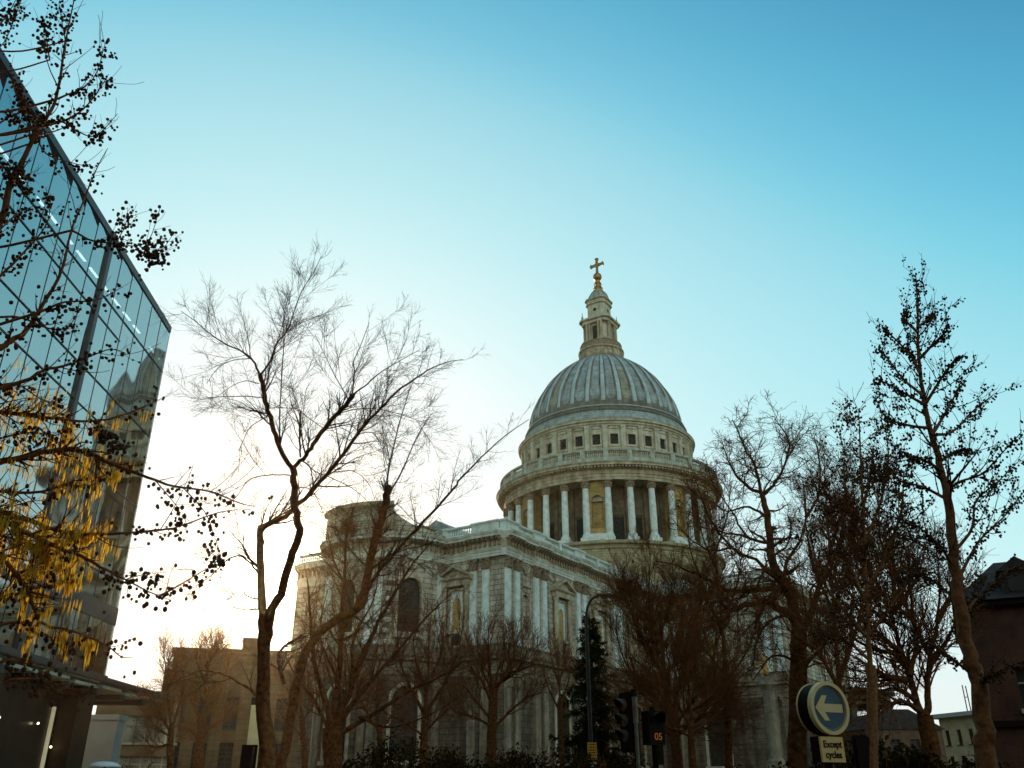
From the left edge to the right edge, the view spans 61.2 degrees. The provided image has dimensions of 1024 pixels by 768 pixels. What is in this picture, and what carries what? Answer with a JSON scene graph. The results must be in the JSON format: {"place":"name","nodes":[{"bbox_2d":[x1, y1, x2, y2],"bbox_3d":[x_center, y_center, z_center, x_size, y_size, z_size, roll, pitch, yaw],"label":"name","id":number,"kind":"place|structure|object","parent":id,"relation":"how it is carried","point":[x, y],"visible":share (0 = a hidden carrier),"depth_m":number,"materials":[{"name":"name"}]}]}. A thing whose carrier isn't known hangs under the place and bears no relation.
{"place":"outdoors","nodes":[
{"label":"outdoors","id":0,"kind":"place"},
{"bbox_2d":[0,47,171,767],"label":"office building","id":1,"kind":"structure","parent":0,"point":[34,733],"depth_m":39.32,"materials":[{"name":"blue glass"}]},
{"bbox_2d":[81,715,128,767],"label":"stone pier","id":2,"kind":"structure","parent":0,"point":[104,738],"depth_m":53.27,"materials":[{"name":"grey stone"}]},
{"bbox_2d":[95,691,180,767],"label":"stone building","id":3,"kind":"structure","parent":0,"point":[129,747],"depth_m":62.30,"materials":[{"name":"beige stone"}]},
{"bbox_2d":[118,756,129,767],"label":"window","id":4,"kind":"structure","parent":3,"relation":"in","point":[122,758],"depth_m":61.55,"materials":[{"name":"grey glass"}]},
{"bbox_2d":[122,716,136,744],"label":"window","id":5,"kind":"structure","parent":3,"relation":"in","point":[127,739],"depth_m":62.38,"materials":[{"name":"grey glass"}]},
{"bbox_2d":[130,756,150,767],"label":"window","id":6,"kind":"structure","parent":3,"relation":"in","point":[136,762],"depth_m":61.87,"materials":[{"name":"grey glass"}]},
{"bbox_2d":[131,716,156,744],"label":"window","id":7,"kind":"structure","parent":3,"relation":"in","point":[141,729],"depth_m":62.66,"materials":[{"name":"grey glass"}]},
{"bbox_2d":[151,757,166,767],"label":"window","id":8,"kind":"structure","parent":3,"relation":"in","point":[161,762],"depth_m":62.27,"materials":[{"name":"grey glass"}]},
{"bbox_2d":[153,717,177,744],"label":"window","id":9,"kind":"structure","parent":3,"relation":"in","point":[164,739],"depth_m":62.99,"materials":[{"name":"grey glass"}]},
{"bbox_2d":[161,637,303,767],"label":"stone building","id":10,"kind":"structure","parent":0,"point":[223,749],"depth_m":81.07,"materials":[{"name":"brown stone"}]},
{"bbox_2d":[174,742,179,767],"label":"window","id":11,"kind":"structure","parent":10,"relation":"in","point":[176,750],"depth_m":78.84,"materials":[{"name":"grey glass"}]},
{"bbox_2d":[178,696,186,729],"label":"window","id":12,"kind":"structure","parent":10,"relation":"in","point":[185,696],"depth_m":80.33,"materials":[{"name":"black glass"}]},
{"bbox_2d":[190,742,206,767],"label":"window","id":13,"kind":"structure","parent":10,"relation":"in","point":[205,744],"depth_m":79.22,"materials":[{"name":"grey glass"}]},
{"bbox_2d":[196,696,212,729],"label":"window","id":14,"kind":"structure","parent":10,"relation":"in","point":[200,707],"depth_m":80.79,"materials":[{"name":"black glass"}]},
{"bbox_2d":[217,743,233,767],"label":"window","id":15,"kind":"structure","parent":10,"relation":"in","point":[225,749],"depth_m":79.77,"materials":[{"name":"grey glass"}]},
{"bbox_2d":[222,697,239,730],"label":"window","id":16,"kind":"structure","parent":10,"relation":"in","point":[232,727],"depth_m":81.14,"materials":[{"name":"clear glass"}]},
{"bbox_2d":[248,698,255,728],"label":"window","id":17,"kind":"structure","parent":10,"relation":"in","point":[253,701],"depth_m":82.18,"materials":[{"name":"grey glass"}]},
{"bbox_2d":[275,743,280,767],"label":"window","id":18,"kind":"structure","parent":10,"relation":"in","point":[278,745],"depth_m":81.12,"materials":[{"name":"grey glass"}]},
{"bbox_2d":[274,698,288,730],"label":"window","id":19,"kind":"structure","parent":10,"relation":"in","point":[277,727],"depth_m":82.36,"materials":[{"name":"grey glass"}]},
{"bbox_2d":[0,0,1023,725],"label":"sky","id":20,"kind":"structure","parent":0,"point":[752,182],"materials":[{"name":"blue"}]},
{"bbox_2d":[291,258,893,767],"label":"cathedral","id":21,"kind":"structure","parent":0,"point":[607,444],"depth_m":124.97,"materials":[{"name":"stone"}]},
{"bbox_2d":[331,689,345,759],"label":"window","id":22,"kind":"structure","parent":21,"relation":"in","point":[339,704],"depth_m":99.37,"materials":[{"name":"black glass"}]},
{"bbox_2d":[338,580,354,631],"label":"window","id":23,"kind":"structure","parent":21,"relation":"in","point":[352,593],"depth_m":105.52,"materials":[{"name":"black glass"}]},
{"bbox_2d":[388,686,415,759],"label":"window","id":24,"kind":"structure","parent":21,"relation":"in","point":[414,708],"depth_m":99.03,"materials":[{"name":"black glass"}]},
{"bbox_2d":[397,578,419,631],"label":"window","id":25,"kind":"structure","parent":21,"relation":"in","point":[410,584],"depth_m":105.11,"materials":[{"name":"black glass"}]},
{"bbox_2d":[548,444,551,453],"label":"attic window","id":26,"kind":"structure","parent":21,"relation":"in","point":[550,445],"depth_m":166.72,"materials":[{"name":"black glass"}]},
{"bbox_2d":[550,524,553,543],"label":"doorway","id":27,"kind":"structure","parent":21,"relation":"in","point":[552,525],"depth_m":159.28,"materials":[{"name":"black glass"}]},
{"bbox_2d":[557,696,566,761],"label":"window","id":28,"kind":"structure","parent":21,"relation":"in","point":[563,710],"depth_m":108.50,"materials":[{"name":"black glass"}]},
{"bbox_2d":[561,440,565,449],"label":"attic window","id":29,"kind":"structure","parent":21,"relation":"in","point":[563,443],"depth_m":164.79,"materials":[{"name":"black glass"}]},
{"bbox_2d":[576,437,582,446],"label":"attic window","id":30,"kind":"structure","parent":21,"relation":"in","point":[579,442],"depth_m":163.27,"materials":[{"name":"black glass"}]},
{"bbox_2d":[577,519,583,541],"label":"doorway","id":31,"kind":"structure","parent":21,"relation":"in","point":[580,533],"depth_m":155.95,"materials":[{"name":"black glass"}]},
{"bbox_2d":[593,435,599,444],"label":"attic window","id":32,"kind":"structure","parent":21,"relation":"in","point":[596,438],"depth_m":162.36,"materials":[{"name":"black glass"}]},
{"bbox_2d":[610,434,617,443],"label":"attic window","id":33,"kind":"structure","parent":21,"relation":"in","point":[613,437],"depth_m":162.08,"materials":[{"name":"black glass"}]},
{"bbox_2d":[613,517,624,538],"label":"doorway","id":34,"kind":"structure","parent":21,"relation":"in","point":[618,522],"depth_m":154.51,"materials":[{"name":"black glass"}]},
{"bbox_2d":[628,435,634,444],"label":"attic window","id":35,"kind":"structure","parent":21,"relation":"in","point":[631,438],"depth_m":162.28,"materials":[{"name":"black glass"}]},
{"bbox_2d":[635,517,642,539],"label":"doorway","id":36,"kind":"structure","parent":21,"relation":"in","point":[638,523],"depth_m":154.92,"materials":[{"name":"black glass"}]},
{"bbox_2d":[645,436,650,445],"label":"attic window","id":37,"kind":"structure","parent":21,"relation":"in","point":[647,439],"depth_m":163.07,"materials":[{"name":"black glass"}]},
{"bbox_2d":[660,439,664,448],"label":"attic window","id":38,"kind":"structure","parent":21,"relation":"in","point":[662,445],"depth_m":164.51,"materials":[{"name":"black glass"}]},
{"bbox_2d":[708,709,724,765],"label":"window","id":39,"kind":"structure","parent":21,"relation":"in","point":[719,760],"depth_m":127.56,"materials":[{"name":"black glass"}]},
{"bbox_2d":[756,676,786,767],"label":"monument column","id":40,"kind":"structure","parent":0,"point":[767,685],"depth_m":74.21,"materials":[{"name":"stone"}]},
{"bbox_2d":[758,651,769,675],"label":"statue","id":41,"kind":"object","parent":40,"relation":"on","point":[766,667],"visible":0.48,"depth_m":76.42,"materials":[{"name":"beige stone"}]},
{"bbox_2d":[830,709,947,767],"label":"building","id":42,"kind":"structure","parent":0,"point":[908,719],"depth_m":111.53,"materials":[{"name":"grey"}]},
{"bbox_2d":[891,739,903,755],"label":"window","id":43,"kind":"structure","parent":42,"relation":"in","point":[894,743],"depth_m":111.12,"materials":[{"name":"black glass"}]},
{"bbox_2d":[910,739,919,751],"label":"window","id":44,"kind":"structure","parent":42,"relation":"in","point":[915,742],"depth_m":111.18,"materials":[{"name":"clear glass"}]},
{"bbox_2d":[933,685,976,767],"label":"building","id":45,"kind":"structure","parent":0,"point":[959,731],"depth_m":135.81,"materials":[{"name":"stone"}]},
{"bbox_2d":[946,730,951,746],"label":"window","id":46,"kind":"structure","parent":45,"relation":"in","point":[947,732],"depth_m":137.99,"materials":[{"name":"black glass"}]},
{"bbox_2d":[957,730,963,745],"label":"window","id":47,"kind":"structure","parent":45,"relation":"in","point":[958,731],"depth_m":135.62,"materials":[{"name":"black glass"}]},
{"bbox_2d":[969,729,972,744],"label":"window","id":48,"kind":"structure","parent":45,"relation":"in","point":[970,730],"depth_m":133.55,"materials":[{"name":"black glass"}]},
{"bbox_2d":[952,556,1023,767],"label":"brick building","id":49,"kind":"structure","parent":0,"point":[1004,616],"depth_m":33.38,"materials":[{"name":"brick"}]},
{"bbox_2d":[1015,668,1023,712],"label":"window","id":50,"kind":"structure","parent":49,"relation":"in","point":[1020,677],"depth_m":32.94,"materials":[{"name":"glass"}]},
{"label":"ground","id":51,"kind":"structure","parent":0,"visible":0},
{"bbox_2d":[88,761,120,767],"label":"parasol","id":52,"kind":"object","parent":51,"relation":"on","point":[104,764],"visible":1,"depth_m":36.26,"materials":[{"name":"white fabric"}]},
{"bbox_2d":[0,0,272,715],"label":"alder tree","id":53,"kind":"object","parent":51,"relation":"on","point":[46,549],"visible":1,"depth_m":5.53,"materials":[{"name":"brown plant"}]},
{"bbox_2d":[119,757,175,767],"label":"shrub","id":54,"kind":"object","parent":51,"relation":"on","point":[132,767],"visible":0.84,"depth_m":39.65,"materials":[{"name":"green plant"}]},
{"bbox_2d":[124,625,202,767],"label":"pollard tree","id":55,"kind":"object","parent":51,"relation":"on","point":[160,717],"visible":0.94,"depth_m":44.02,"materials":[{"name":"brown plant"}]},
{"bbox_2d":[159,618,249,767],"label":"pollard tree","id":56,"kind":"object","parent":51,"relation":"on","point":[217,649],"visible":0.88,"depth_m":47.39,"materials":[{"name":"brown plant"}]},
{"bbox_2d":[239,745,257,767],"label":"traffic light","id":57,"kind":"object","parent":51,"relation":"on","point":[248,756],"visible":1,"depth_m":23.84,"materials":[{"name":"black paint"}]},
{"bbox_2d":[250,624,343,767],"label":"bare tree","id":58,"kind":"object","parent":51,"relation":"on","point":[304,753],"visible":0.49,"depth_m":48.45,"materials":[{"name":"brown plant"}]},
{"bbox_2d":[136,233,488,767],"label":"bare tree","id":59,"kind":"object","parent":51,"relation":"on","point":[265,728],"visible":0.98,"depth_m":22.51,"materials":[{"name":"brown plant"}]},
{"bbox_2d":[342,751,403,767],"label":"shrub","id":60,"kind":"object","parent":51,"relation":"on","point":[354,762],"visible":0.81,"depth_m":29.80,"materials":[{"name":"green plant"}]},
{"bbox_2d":[247,487,499,767],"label":"bare tree","id":61,"kind":"object","parent":51,"relation":"on","point":[334,731],"visible":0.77,"depth_m":28.75,"materials":[{"name":"brown plant"}]},
{"bbox_2d":[334,517,359,539],"bbox_3d":[-5.897,5.188,31.056,1.049,1.064,0.954,22,-33,-39],"label":"bird nest","id":62,"kind":"object","parent":61,"relation":"on","point":[346,530],"visible":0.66,"depth_m":30.95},
{"bbox_2d":[341,647,421,767],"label":"bare tree","id":63,"kind":"object","parent":51,"relation":"on","point":[378,731],"visible":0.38,"depth_m":47.33,"materials":[{"name":"brown plant"}]},
{"bbox_2d":[276,362,529,767],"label":"bare tree","id":64,"kind":"object","parent":51,"relation":"on","point":[322,629],"visible":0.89,"depth_m":24.60,"materials":[{"name":"brown plant"}]},
{"bbox_2d":[347,731,472,767],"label":"shrub","id":65,"kind":"object","parent":51,"relation":"on","point":[392,752],"visible":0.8,"depth_m":34.37,"materials":[{"name":"green plant"}]},
{"bbox_2d":[359,591,476,766],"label":"bare tree","id":66,"kind":"object","parent":51,"relation":"on","point":[425,710],"visible":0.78,"depth_m":38.96,"materials":[{"name":"brown plant"}]},
{"bbox_2d":[404,740,535,767],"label":"shrub","id":67,"kind":"object","parent":51,"relation":"on","point":[449,762],"visible":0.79,"depth_m":33.75,"materials":[{"name":"green plant"}]},
{"bbox_2d":[428,592,558,765],"bbox_3d":[-0.923,15.480,42.028,6.735,10.540,5.551,0,-25,0],"label":"pollard tree","id":68,"kind":"object","parent":51,"relation":"on","point":[492,723],"visible":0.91,"depth_m":42.67,"materials":[{"name":"brown plant"}]},
{"bbox_2d":[484,743,594,767],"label":"shrub","id":69,"kind":"object","parent":51,"relation":"on","point":[542,764],"visible":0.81,"depth_m":33.06,"materials":[{"name":"green plant"}]},
{"bbox_2d":[534,622,584,766],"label":"bare tree","id":70,"kind":"object","parent":51,"relation":"on","point":[559,708],"visible":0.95,"depth_m":47.90,"materials":[{"name":"brown plant"}]},
{"bbox_2d":[548,610,644,767],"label":"fir tree","id":71,"kind":"object","parent":51,"relation":"on","point":[599,708],"visible":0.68,"depth_m":48.66,"materials":[{"name":"green plant"}]},
{"bbox_2d":[585,593,613,741],"bbox_3d":[4.231,14.938,40.458,1.558,10.170,0.340,-1,-25,1],"label":"street lamp","id":72,"kind":"object","parent":51,"relation":"on","point":[588,678],"visible":0.81,"depth_m":41.01,"materials":[{"name":"metal"}]},
{"bbox_2d":[587,742,596,759],"bbox_3d":[3.647,16.697,39.368,0.420,0.720,0.014,0,-25,0],"label":"notice","id":73,"kind":"object","parent":72,"relation":"attached to","point":[592,747],"visible":0.8,"depth_m":39.39,"materials":[{"name":"yellow paint"}]},
{"bbox_2d":[561,751,652,767],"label":"shrub","id":74,"kind":"object","parent":51,"relation":"on","point":[587,762],"visible":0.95,"depth_m":31.03,"materials":[{"name":"green plant"}]},
{"bbox_2d":[613,689,640,767],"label":"traffic light","id":75,"kind":"object","parent":51,"relation":"on","point":[625,733],"visible":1,"depth_m":16.21,"materials":[{"name":"black paint"}]},
{"bbox_2d":[641,707,665,767],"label":"pedestrian signal","id":76,"kind":"object","parent":51,"relation":"on","point":[653,728],"visible":1,"depth_m":15.88,"materials":[{"name":"black paint"}]},
{"bbox_2d":[585,514,765,767],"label":"bare tree","id":77,"kind":"object","parent":51,"relation":"on","point":[630,592],"visible":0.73,"depth_m":38.56,"materials":[{"name":"brown plant"}]},
{"bbox_2d":[608,589,769,767],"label":"bare tree","id":78,"kind":"object","parent":51,"relation":"on","point":[716,693],"visible":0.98,"depth_m":34.40,"materials":[{"name":"brown plant"}]},
{"bbox_2d":[656,453,776,767],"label":"bare tree","id":79,"kind":"object","parent":51,"relation":"on","point":[717,579],"visible":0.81,"depth_m":38.01,"materials":[{"name":"brown plant"}]},
{"bbox_2d":[724,760,795,767],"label":"shrub","id":80,"kind":"object","parent":51,"relation":"on","point":[786,763],"visible":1,"depth_m":30.75,"materials":[{"name":"green plant"}]},
{"bbox_2d":[643,389,882,767],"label":"plane tree","id":81,"kind":"object","parent":51,"relation":"on","point":[796,743],"visible":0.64,"depth_m":39.47,"materials":[{"name":"brown plant"}]},
{"bbox_2d":[796,681,849,767],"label":"arrow sign","id":82,"kind":"object","parent":51,"relation":"on","point":[823,711],"visible":1,"depth_m":7.47,"materials":[{"name":"blue metal"}]},
{"bbox_2d":[757,430,932,765],"bbox_3d":[13.634,9.665,36.280,7.009,16.232,4.760,0,-25,0],"label":"bare tree","id":83,"kind":"object","parent":51,"relation":"on","point":[819,651],"visible":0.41,"depth_m":36.45,"materials":[{"name":"brown plant"}]},
{"bbox_2d":[780,379,940,767],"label":"alder tree","id":84,"kind":"object","parent":51,"relation":"on","point":[849,509],"visible":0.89,"depth_m":24.12,"materials":[{"name":"brown plant"}]},
{"bbox_2d":[851,735,869,767],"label":"traffic light","id":85,"kind":"object","parent":51,"relation":"on","point":[860,743],"visible":1,"depth_m":22.07,"materials":[{"name":"black paint"}]},
{"bbox_2d":[808,730,944,767],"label":"shrub","id":86,"kind":"object","parent":51,"relation":"on","point":[919,759],"visible":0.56,"depth_m":23.51,"materials":[{"name":"green plant"}]},
{"bbox_2d":[801,466,1001,766],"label":"bare tree","id":87,"kind":"object","parent":51,"relation":"on","point":[925,722],"visible":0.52,"depth_m":29.06,"materials":[{"name":"brown plant"}]},
{"bbox_2d":[881,744,966,767],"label":"shrub","id":88,"kind":"object","parent":51,"relation":"on","point":[938,762],"visible":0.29,"depth_m":24.55,"materials":[{"name":"green plant"}]},
{"bbox_2d":[862,253,1023,767],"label":"alder tree","id":89,"kind":"object","parent":51,"relation":"on","point":[984,739],"visible":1,"depth_m":10.44,"materials":[{"name":"brown plant"}]},
{"bbox_2d":[954,751,1008,767],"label":"shrub","id":90,"kind":"object","parent":51,"relation":"on","point":[970,764],"visible":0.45,"depth_m":27.59,"materials":[{"name":"green plant"}]},
{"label":"road","id":91,"kind":"structure","parent":0,"visible":0},
{"bbox_2d":[632,697,639,767],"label":"sign post","id":92,"kind":"object","parent":91,"relation":"on","point":[635,710],"visible":1,"depth_m":15.62,"materials":[{"name":"metal"}]}
]}

